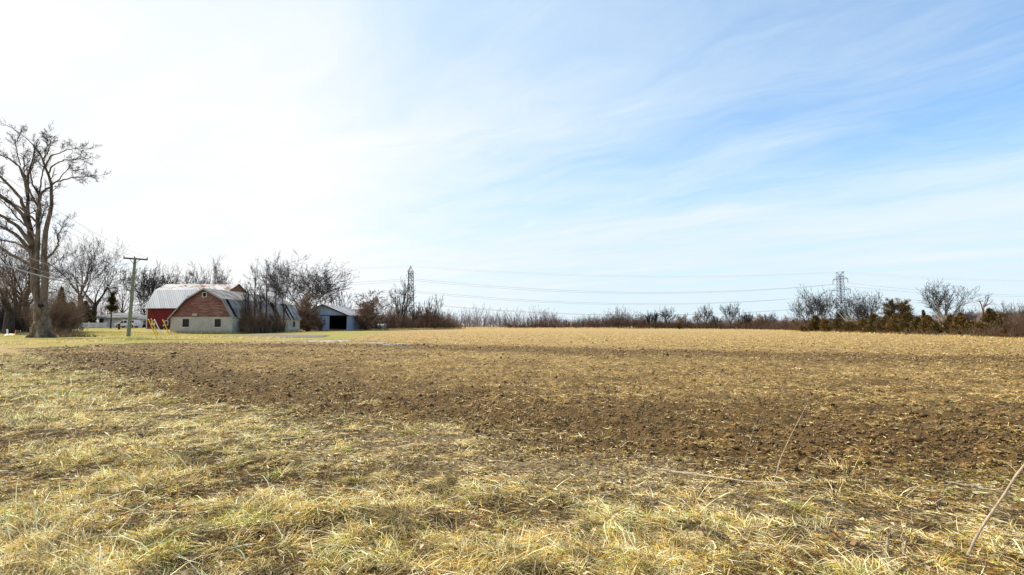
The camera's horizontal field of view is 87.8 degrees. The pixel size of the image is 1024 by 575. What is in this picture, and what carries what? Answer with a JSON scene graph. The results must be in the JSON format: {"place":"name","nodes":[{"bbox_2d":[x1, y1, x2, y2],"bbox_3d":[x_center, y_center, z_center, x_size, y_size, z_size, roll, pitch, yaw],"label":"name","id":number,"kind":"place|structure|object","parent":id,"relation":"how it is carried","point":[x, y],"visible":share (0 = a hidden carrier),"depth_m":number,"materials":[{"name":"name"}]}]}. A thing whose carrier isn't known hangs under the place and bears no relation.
{"place":"outdoors","nodes":[
{"label":"outdoors","id":0,"kind":"place"},
{"bbox_2d":[0,331,204,337],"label":"lawn grass","id":1,"kind":"structure","parent":0,"point":[132,333],"depth_m":87.29,"materials":[{"name":"plant"}]},
{"bbox_2d":[0,334,307,345],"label":"rough grass","id":2,"kind":"structure","parent":0,"point":[36,341],"depth_m":57.37,"materials":[{"name":"plant"}]},
{"bbox_2d":[166,329,346,333],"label":"rough grass","id":3,"kind":"structure","parent":0,"point":[246,332],"depth_m":93.81,"materials":[{"name":"plant"}]},
{"bbox_2d":[216,334,330,336],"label":"gravel drive","id":4,"kind":"structure","parent":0,"point":[275,335],"depth_m":77.14,"materials":[{"name":"gravel"}]},
{"bbox_2d":[329,327,464,330],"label":"rough grass","id":5,"kind":"structure","parent":0,"point":[415,328],"depth_m":159.96,"materials":[{"name":"plant"}]},
{"bbox_2d":[0,325,1023,574],"bbox_3d":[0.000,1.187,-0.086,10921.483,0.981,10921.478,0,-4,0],"label":"ground","id":6,"kind":"structure","parent":0,"point":[572,381],"depth_m":9.38,"materials":[{"name":"soil"}]},
{"bbox_2d":[0,277,51,331],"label":"brush","id":7,"kind":"object","parent":6,"relation":"on","point":[18,323],"visible":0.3,"depth_m":93.08,"materials":[{"name":"plant"}]},
{"bbox_2d":[0,264,56,333],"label":"bare tree","id":8,"kind":"object","parent":6,"relation":"on","point":[9,321],"visible":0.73,"depth_m":87.80,"materials":[{"name":"brown plant"}]},
{"bbox_2d":[0,233,75,329],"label":"bare tree","id":9,"kind":"object","parent":6,"relation":"on","point":[21,274],"visible":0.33,"depth_m":104.31,"materials":[{"name":"brown plant"}]},
{"bbox_2d":[0,216,77,331],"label":"bare tree","id":10,"kind":"object","parent":6,"relation":"on","point":[27,269],"visible":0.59,"depth_m":95.22,"materials":[{"name":"brown plant"}]},
{"bbox_2d":[0,119,109,337],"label":"tree","id":11,"kind":"object","parent":6,"relation":"on","point":[42,326],"visible":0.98,"depth_m":67.30,"materials":[{"name":"brown plant"}]},
{"bbox_2d":[10,281,100,333],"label":"brush","id":12,"kind":"object","parent":6,"relation":"on","point":[63,317],"visible":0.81,"depth_m":87.10,"materials":[{"name":"plant"}]},
{"bbox_2d":[12,221,123,327],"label":"bare tree","id":13,"kind":"object","parent":6,"relation":"on","point":[87,279],"visible":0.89,"depth_m":128.35,"materials":[{"name":"brown plant"}]},
{"bbox_2d":[53,323,104,336],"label":"brush","id":14,"kind":"object","parent":6,"relation":"on","point":[62,333],"visible":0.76,"depth_m":69.64,"materials":[{"name":"plant"}]},
{"bbox_2d":[24,236,150,327],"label":"bare tree","id":15,"kind":"object","parent":6,"relation":"on","point":[94,304],"visible":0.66,"depth_m":133.76,"materials":[{"name":"grey plant"}]},
{"bbox_2d":[83,300,94,327],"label":"dark evergreen","id":16,"kind":"object","parent":6,"relation":"on","point":[90,315],"visible":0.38,"depth_m":130.78,"materials":[{"name":"green plant"}]},
{"bbox_2d":[79,322,106,327],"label":"picket fence","id":17,"kind":"object","parent":6,"relation":"on","point":[97,324],"visible":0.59,"depth_m":125.64,"materials":[{"name":"white paint"}]},
{"bbox_2d":[103,291,121,328],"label":"pine tree","id":18,"kind":"object","parent":6,"relation":"on","point":[111,307],"visible":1,"depth_m":115.65,"materials":[{"name":"green plant"}]},
{"bbox_2d":[91,313,143,327],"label":"ranch house","id":19,"kind":"structure","parent":6,"relation":"on","point":[118,317],"depth_m":133.78,"materials":[{"name":"white"}]},
{"bbox_2d":[98,266,149,314],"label":"bare tree","id":20,"kind":"object","parent":6,"relation":"on","point":[123,297],"visible":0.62,"depth_m":149.46,"materials":[{"name":"grey plant"}]},
{"bbox_2d":[113,320,140,327],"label":"parked truck","id":21,"kind":"object","parent":6,"relation":"on","point":[134,323],"visible":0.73,"depth_m":123.04,"materials":[{"name":"white metal"}]},
{"bbox_2d":[123,256,147,335],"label":"utility pole","id":22,"kind":"object","parent":6,"relation":"on","point":[129,322],"visible":0.91,"depth_m":73.99,"materials":[{"name":"brown wood"}]},
{"bbox_2d":[0,263,131,286],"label":"overhead cable","id":23,"kind":"object","parent":22,"relation":"attached to","point":[57,279],"visible":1,"depth_m":43.40,"materials":[{"name":"metal"}]},
{"bbox_2d":[120,261,175,314],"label":"bare tree","id":24,"kind":"object","parent":6,"relation":"on","point":[140,288],"visible":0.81,"depth_m":151.54,"materials":[{"name":"grey plant"}]},
{"bbox_2d":[0,287,295,325],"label":"woods","id":25,"kind":"object","parent":6,"relation":"on","point":[113,312],"visible":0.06,"depth_m":182.25,"materials":[{"name":"plant"}]},
{"bbox_2d":[136,260,178,299],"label":"bare tree","id":26,"kind":"object","parent":6,"relation":"on","point":[162,283],"visible":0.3,"depth_m":156.14,"materials":[{"name":"grey plant"}]},
{"bbox_2d":[156,265,205,285],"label":"bare tree","id":27,"kind":"object","parent":6,"relation":"on","point":[187,279],"visible":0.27,"depth_m":164.45,"materials":[{"name":"grey plant"}]},
{"bbox_2d":[144,284,246,328],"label":"red barn","id":28,"kind":"structure","parent":6,"relation":"on","point":[164,302],"depth_m":112.38,"materials":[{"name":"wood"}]},
{"bbox_2d":[187,254,227,283],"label":"bare tree","id":29,"kind":"object","parent":6,"relation":"on","point":[215,268],"visible":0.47,"depth_m":166.87,"materials":[{"name":"grey plant"}]},
{"bbox_2d":[167,288,301,333],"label":"block barn","id":30,"kind":"structure","parent":6,"relation":"on","point":[202,310],"depth_m":93.96,"materials":[{"name":"concrete"}]},
{"bbox_2d":[241,280,251,326],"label":"slim tree","id":31,"kind":"object","parent":6,"relation":"on","point":[245,306],"visible":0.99,"depth_m":96.82,"materials":[{"name":"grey plant"}]},
{"bbox_2d":[248,256,264,332],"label":"slim tree","id":32,"kind":"object","parent":6,"relation":"on","point":[255,297],"visible":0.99,"depth_m":99.37,"materials":[{"name":"grey plant"}]},
{"bbox_2d":[256,282,265,332],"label":"slim tree","id":33,"kind":"object","parent":6,"relation":"on","point":[261,302],"visible":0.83,"depth_m":101.22,"materials":[{"name":"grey plant"}]},
{"bbox_2d":[233,300,291,333],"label":"brush","id":34,"kind":"object","parent":6,"relation":"on","point":[252,322],"visible":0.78,"depth_m":99.76,"materials":[{"name":"plant"}]},
{"bbox_2d":[257,307,272,331],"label":"shrub","id":35,"kind":"object","parent":6,"relation":"on","point":[264,316],"visible":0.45,"depth_m":103.29,"materials":[{"name":"brown plant"}]},
{"bbox_2d":[261,261,272,332],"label":"slim tree","id":36,"kind":"object","parent":6,"relation":"on","point":[266,291],"visible":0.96,"depth_m":103.42,"materials":[{"name":"grey plant"}]},
{"bbox_2d":[267,267,289,332],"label":"slim tree","id":37,"kind":"object","parent":6,"relation":"on","point":[275,296],"visible":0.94,"depth_m":108.22,"materials":[{"name":"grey plant"}]},
{"bbox_2d":[243,251,315,303],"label":"bare tree","id":38,"kind":"object","parent":6,"relation":"on","point":[273,282],"visible":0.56,"depth_m":172.41,"materials":[{"name":"grey plant"}]},
{"bbox_2d":[277,285,288,330],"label":"slim tree","id":39,"kind":"object","parent":6,"relation":"on","point":[283,308],"visible":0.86,"depth_m":113.51,"materials":[{"name":"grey plant"}]},
{"bbox_2d":[242,251,350,307],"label":"bare tree","id":40,"kind":"object","parent":6,"relation":"on","point":[291,277],"visible":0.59,"depth_m":166.44,"materials":[{"name":"grey plant"}]},
{"bbox_2d":[291,290,321,330],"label":"shrub","id":41,"kind":"object","parent":6,"relation":"on","point":[305,303],"visible":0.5,"depth_m":132.02,"materials":[{"name":"brown plant"}]},
{"bbox_2d":[300,308,322,330],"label":"shrub","id":42,"kind":"object","parent":6,"relation":"on","point":[307,324],"visible":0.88,"depth_m":127.11,"materials":[{"name":"brown plant"}]},
{"bbox_2d":[232,340,409,344],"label":"snow","id":43,"kind":"structure","parent":6,"relation":"on","point":[320,341],"depth_m":49.91,"materials":[{"name":"snow"}]},
{"bbox_2d":[289,257,355,306],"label":"bare tree","id":44,"kind":"object","parent":6,"relation":"on","point":[317,288],"visible":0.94,"depth_m":159.03,"materials":[{"name":"grey plant"}]},
{"bbox_2d":[301,304,361,330],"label":"pole shed","id":45,"kind":"structure","parent":6,"relation":"on","point":[335,317],"depth_m":142.45,"materials":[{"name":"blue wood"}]},
{"bbox_2d":[330,282,353,307],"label":"bare tree","id":46,"kind":"object","parent":6,"relation":"on","point":[341,300],"visible":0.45,"depth_m":189.77,"materials":[{"name":"grey plant"}]},
{"bbox_2d":[353,310,378,330],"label":"shrub","id":47,"kind":"object","parent":6,"relation":"on","point":[367,323],"visible":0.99,"depth_m":144.97,"materials":[{"name":"brown plant"}]},
{"bbox_2d":[354,289,400,329],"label":"shrub","id":48,"kind":"object","parent":6,"relation":"on","point":[366,306],"visible":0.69,"depth_m":150.61,"materials":[{"name":"brown plant"}]},
{"bbox_2d":[387,271,417,327],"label":"bare tree","id":49,"kind":"object","parent":6,"relation":"on","point":[402,307],"visible":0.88,"depth_m":167.59,"materials":[{"name":"grey plant"}]},
{"bbox_2d":[342,302,465,326],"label":"hedgerow brush","id":50,"kind":"object","parent":6,"relation":"on","point":[411,312],"visible":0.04,"depth_m":188.15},
{"bbox_2d":[405,265,414,316],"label":"transmission tower","id":51,"kind":"structure","parent":6,"relation":"on","point":[411,280],"depth_m":312.05,"materials":[{"name":"grey metal"}]},
{"bbox_2d":[24,280,976,295],"bbox_3d":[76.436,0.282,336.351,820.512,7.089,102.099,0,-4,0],"label":"power line","id":52,"kind":"object","parent":51,"relation":"hanging from","point":[627,293],"visible":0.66,"depth_m":337.00,"materials":[{"name":"metal"}]},
{"bbox_2d":[29,292,1017,306],"bbox_3d":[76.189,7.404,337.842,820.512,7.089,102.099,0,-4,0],"label":"power line","id":53,"kind":"object","parent":51,"relation":"hanging from","point":[618,304],"visible":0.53,"depth_m":338.37,"materials":[{"name":"metal"}]},
{"bbox_2d":[358,302,465,329],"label":"hedgerow brush","id":54,"kind":"object","parent":6,"relation":"on","point":[394,322],"visible":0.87,"depth_m":174.31,"materials":[{"name":"plant"}]},
{"bbox_2d":[409,304,422,324],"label":"bare tree","id":55,"kind":"object","parent":6,"relation":"on","point":[416,315],"visible":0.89,"depth_m":175.61,"materials":[{"name":"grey plant"}]},
{"bbox_2d":[424,295,444,323],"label":"bare tree","id":56,"kind":"object","parent":6,"relation":"on","point":[435,310],"visible":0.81,"depth_m":185.03,"materials":[{"name":"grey plant"}]},
{"bbox_2d":[0,352,1023,574],"bbox_3d":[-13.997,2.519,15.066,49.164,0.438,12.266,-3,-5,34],"label":"grass","id":57,"kind":"structure","parent":6,"relation":"on","point":[11,539],"depth_m":4.45,"materials":[{"name":"plant"}]},
{"bbox_2d":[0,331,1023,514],"bbox_3d":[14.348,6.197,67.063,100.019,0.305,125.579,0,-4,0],"label":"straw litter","id":58,"kind":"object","parent":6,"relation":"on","point":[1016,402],"visible":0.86,"depth_m":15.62,"materials":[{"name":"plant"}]},
{"bbox_2d":[0,339,1023,516],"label":"soil clods","id":59,"kind":"object","parent":6,"relation":"on","point":[918,438],"visible":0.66,"depth_m":9.54,"materials":[{"name":"soil"}]},
{"bbox_2d":[499,305,666,328],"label":"thicket","id":60,"kind":"object","parent":6,"relation":"on","point":[613,321],"visible":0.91,"depth_m":234.38,"materials":[{"name":"plant"}]},
{"bbox_2d":[358,302,852,326],"bbox_3d":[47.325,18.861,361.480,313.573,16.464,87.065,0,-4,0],"label":"woods","id":61,"kind":"object","parent":6,"relation":"on","point":[468,320],"visible":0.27,"depth_m":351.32,"materials":[{"name":"plant"}]},
{"bbox_2d":[659,308,676,328],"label":"bare tree","id":62,"kind":"object","parent":6,"relation":"on","point":[669,318],"visible":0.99,"depth_m":207.23,"materials":[{"name":"grey plant"}]},
{"bbox_2d":[697,304,713,328],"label":"bare tree","id":63,"kind":"object","parent":6,"relation":"on","point":[708,313],"visible":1,"depth_m":185.59,"materials":[{"name":"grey plant"}]},
{"bbox_2d":[658,469,796,484],"bbox_3d":[2.195,1.985,5.506,1.329,0.104,0.083,-2,-4,21],"label":"dead stalk","id":64,"kind":"object","parent":6,"relation":"on","point":[779,483],"visible":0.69,"depth_m":5.45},
{"bbox_2d":[647,315,812,330],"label":"thicket","id":65,"kind":"object","parent":6,"relation":"on","point":[768,326],"visible":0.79,"depth_m":174.98,"materials":[{"name":"plant"}]},
{"bbox_2d":[720,301,740,328],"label":"bare tree","id":66,"kind":"object","parent":6,"relation":"on","point":[730,313],"visible":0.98,"depth_m":177.69,"materials":[{"name":"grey plant"}]},
{"bbox_2d":[666,314,831,329],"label":"thicket","id":67,"kind":"object","parent":6,"relation":"on","point":[750,320],"visible":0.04,"depth_m":205.12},
{"bbox_2d":[751,313,768,327],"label":"shrub","id":68,"kind":"object","parent":6,"relation":"on","point":[760,317],"visible":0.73,"depth_m":164.78,"materials":[{"name":"brown plant"}]},
{"bbox_2d":[787,294,817,325],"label":"bare tree","id":69,"kind":"object","parent":6,"relation":"on","point":[803,310],"visible":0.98,"depth_m":128.03,"materials":[{"name":"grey plant"}]},
{"bbox_2d":[795,283,829,316],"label":"bare tree","id":70,"kind":"object","parent":6,"relation":"on","point":[805,301],"visible":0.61,"depth_m":130.28,"materials":[{"name":"grey plant"}]},
{"bbox_2d":[805,315,822,330],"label":"cedar tree","id":71,"kind":"object","parent":6,"relation":"on","point":[814,323],"visible":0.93,"depth_m":115.48,"materials":[{"name":"green plant"}]},
{"bbox_2d":[810,288,837,319],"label":"bare tree","id":72,"kind":"object","parent":6,"relation":"on","point":[820,308],"visible":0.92,"depth_m":126.28,"materials":[{"name":"grey plant"}]},
{"bbox_2d":[818,319,831,331],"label":"cedar tree","id":73,"kind":"object","parent":6,"relation":"on","point":[824,324],"visible":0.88,"depth_m":111.98,"materials":[{"name":"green plant"}]},
{"bbox_2d":[829,317,844,331],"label":"cedar tree","id":74,"kind":"object","parent":6,"relation":"on","point":[837,323],"visible":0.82,"depth_m":108.15,"materials":[{"name":"green plant"}]},
{"bbox_2d":[831,271,850,319],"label":"transmission tower","id":75,"kind":"structure","parent":6,"relation":"on","point":[844,289],"depth_m":346.07,"materials":[{"name":"grey metal"}]},
{"bbox_2d":[17,266,984,279],"bbox_3d":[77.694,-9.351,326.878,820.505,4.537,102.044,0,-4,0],"label":"power line","id":76,"kind":"object","parent":75,"relation":"hanging from","point":[467,269],"visible":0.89,"depth_m":311.40,"materials":[{"name":"metal"}]},
{"bbox_2d":[66,278,998,294],"bbox_3d":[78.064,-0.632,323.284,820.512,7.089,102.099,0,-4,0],"label":"power line","id":77,"kind":"object","parent":75,"relation":"hanging from","point":[602,291],"visible":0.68,"depth_m":317.83,"materials":[{"name":"metal"}]},
{"bbox_2d":[67,290,1022,305],"bbox_3d":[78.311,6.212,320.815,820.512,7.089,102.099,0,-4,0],"label":"power line","id":78,"kind":"object","parent":75,"relation":"hanging from","point":[625,303],"visible":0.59,"depth_m":319.69,"materials":[{"name":"metal"}]},
{"bbox_2d":[841,319,859,331],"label":"cedar tree","id":79,"kind":"object","parent":6,"relation":"on","point":[846,325],"visible":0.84,"depth_m":105.46,"materials":[{"name":"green plant"}]},
{"bbox_2d":[828,290,879,321],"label":"bare tree","id":80,"kind":"object","parent":6,"relation":"on","point":[842,312],"visible":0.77,"depth_m":117.49,"materials":[{"name":"grey plant"}]},
{"bbox_2d":[850,297,869,320],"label":"bare tree","id":81,"kind":"object","parent":6,"relation":"on","point":[861,311],"visible":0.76,"depth_m":113.55,"materials":[{"name":"grey plant"}]},
{"bbox_2d":[853,318,868,332],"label":"cedar tree","id":82,"kind":"object","parent":6,"relation":"on","point":[860,323],"visible":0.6,"depth_m":101.79,"materials":[{"name":"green plant"}]},
{"bbox_2d":[843,287,895,320],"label":"bare tree","id":83,"kind":"object","parent":6,"relation":"on","point":[875,307],"visible":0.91,"depth_m":112.22,"materials":[{"name":"grey plant"}]},
{"bbox_2d":[862,313,881,332],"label":"cedar tree","id":84,"kind":"object","parent":6,"relation":"on","point":[869,323],"visible":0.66,"depth_m":99.11,"materials":[{"name":"green plant"}]},
{"bbox_2d":[871,316,891,333],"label":"cedar tree","id":85,"kind":"object","parent":6,"relation":"on","point":[877,325],"visible":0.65,"depth_m":95.04,"materials":[{"name":"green plant"}]},
{"bbox_2d":[877,298,904,318],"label":"cedar tree","id":86,"kind":"object","parent":6,"relation":"on","point":[889,306],"visible":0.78,"depth_m":102.58,"materials":[{"name":"green plant"}]},
{"bbox_2d":[881,318,902,333],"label":"cedar tree","id":87,"kind":"object","parent":6,"relation":"on","point":[891,325],"visible":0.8,"depth_m":92.63,"materials":[{"name":"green plant"}]},
{"bbox_2d":[796,321,1000,337],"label":"brush","id":88,"kind":"object","parent":6,"relation":"on","point":[974,333],"visible":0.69,"depth_m":75.81,"materials":[{"name":"plant"}]},
{"bbox_2d":[895,311,913,333],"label":"cedar tree","id":89,"kind":"object","parent":6,"relation":"on","point":[906,317],"visible":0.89,"depth_m":89.75,"materials":[{"name":"green plant"}]},
{"bbox_2d":[891,297,921,319],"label":"cedar tree","id":90,"kind":"object","parent":6,"relation":"on","point":[908,307],"visible":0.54,"depth_m":100.95,"materials":[{"name":"green plant"}]},
{"bbox_2d":[907,315,921,332],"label":"cedar tree","id":91,"kind":"object","parent":6,"relation":"on","point":[914,324],"visible":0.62,"depth_m":87.07,"materials":[{"name":"green plant"}]},
{"bbox_2d":[807,299,1023,331],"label":"thicket","id":92,"kind":"object","parent":6,"relation":"on","point":[936,316],"visible":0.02,"depth_m":98.47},
{"bbox_2d":[918,314,938,333],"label":"cedar tree","id":93,"kind":"object","parent":6,"relation":"on","point":[927,320],"visible":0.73,"depth_m":84.21,"materials":[{"name":"green plant"}]},
{"bbox_2d":[923,322,948,334],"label":"cedar tree","id":94,"kind":"object","parent":6,"relation":"on","point":[937,326],"visible":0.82,"depth_m":81.30,"materials":[{"name":"green plant"}]},
{"bbox_2d":[939,314,954,334],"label":"cedar tree","id":95,"kind":"object","parent":6,"relation":"on","point":[947,320],"visible":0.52,"depth_m":81.54,"materials":[{"name":"green plant"}]},
{"bbox_2d":[915,279,992,333],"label":"bare tree","id":96,"kind":"object","parent":6,"relation":"on","point":[937,306],"visible":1,"depth_m":91.23,"materials":[{"name":"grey plant"}]},
{"bbox_2d":[947,312,968,335],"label":"cedar tree","id":97,"kind":"object","parent":6,"relation":"on","point":[959,319],"visible":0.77,"depth_m":75.85,"materials":[{"name":"green plant"}]},
{"bbox_2d":[949,307,980,320],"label":"bare tree","id":98,"kind":"object","parent":6,"relation":"on","point":[971,317],"visible":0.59,"depth_m":95.40,"materials":[{"name":"brown plant"}]},
{"bbox_2d":[956,320,975,335],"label":"cedar tree","id":99,"kind":"object","parent":6,"relation":"on","point":[967,324],"visible":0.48,"depth_m":73.27,"materials":[{"name":"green plant"}]},
{"bbox_2d":[943,480,1010,493],"bbox_3d":[4.619,1.980,5.299,0.528,0.068,0.061,-2,-4,27],"label":"dead stalk","id":100,"kind":"object","parent":6,"relation":"on","point":[959,484],"visible":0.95,"depth_m":5.33,"materials":[{"name":"plant"}]},
{"bbox_2d":[971,322,992,336],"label":"cedar tree","id":101,"kind":"object","parent":6,"relation":"on","point":[979,325],"visible":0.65,"depth_m":70.24,"materials":[{"name":"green plant"}]},
{"bbox_2d":[979,307,998,335],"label":"cedar tree","id":102,"kind":"object","parent":6,"relation":"on","point":[989,316],"visible":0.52,"depth_m":73.71,"materials":[{"name":"green plant"}]},
{"bbox_2d":[966,464,1023,555],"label":"dead stalk","id":103,"kind":"object","parent":6,"relation":"on","point":[992,511],"visible":0.96,"depth_m":3.65,"materials":[{"name":"plant"}]},
{"bbox_2d":[987,312,1009,336],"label":"cedar tree","id":104,"kind":"object","parent":6,"relation":"on","point":[999,317],"visible":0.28,"depth_m":67.60,"materials":[{"name":"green plant"}]},
{"bbox_2d":[985,300,1023,337],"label":"brush","id":105,"kind":"object","parent":6,"relation":"on","point":[1020,331],"visible":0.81,"depth_m":63.67,"materials":[{"name":"plant"}]},
{"bbox_2d":[993,301,1016,322],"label":"bare tree","id":106,"kind":"object","parent":6,"relation":"on","point":[1010,311],"visible":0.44,"depth_m":87.32,"materials":[{"name":"brown plant"}]},
{"bbox_2d":[0,0,1023,324],"label":"sky","id":107,"kind":"structure","parent":0,"point":[680,149],"materials":[{"name":"blue"}]},
{"bbox_2d":[640,328,1023,338],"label":"rough grass","id":108,"kind":"structure","parent":0,"point":[856,333],"depth_m":95.56,"materials":[{"name":"plant"}]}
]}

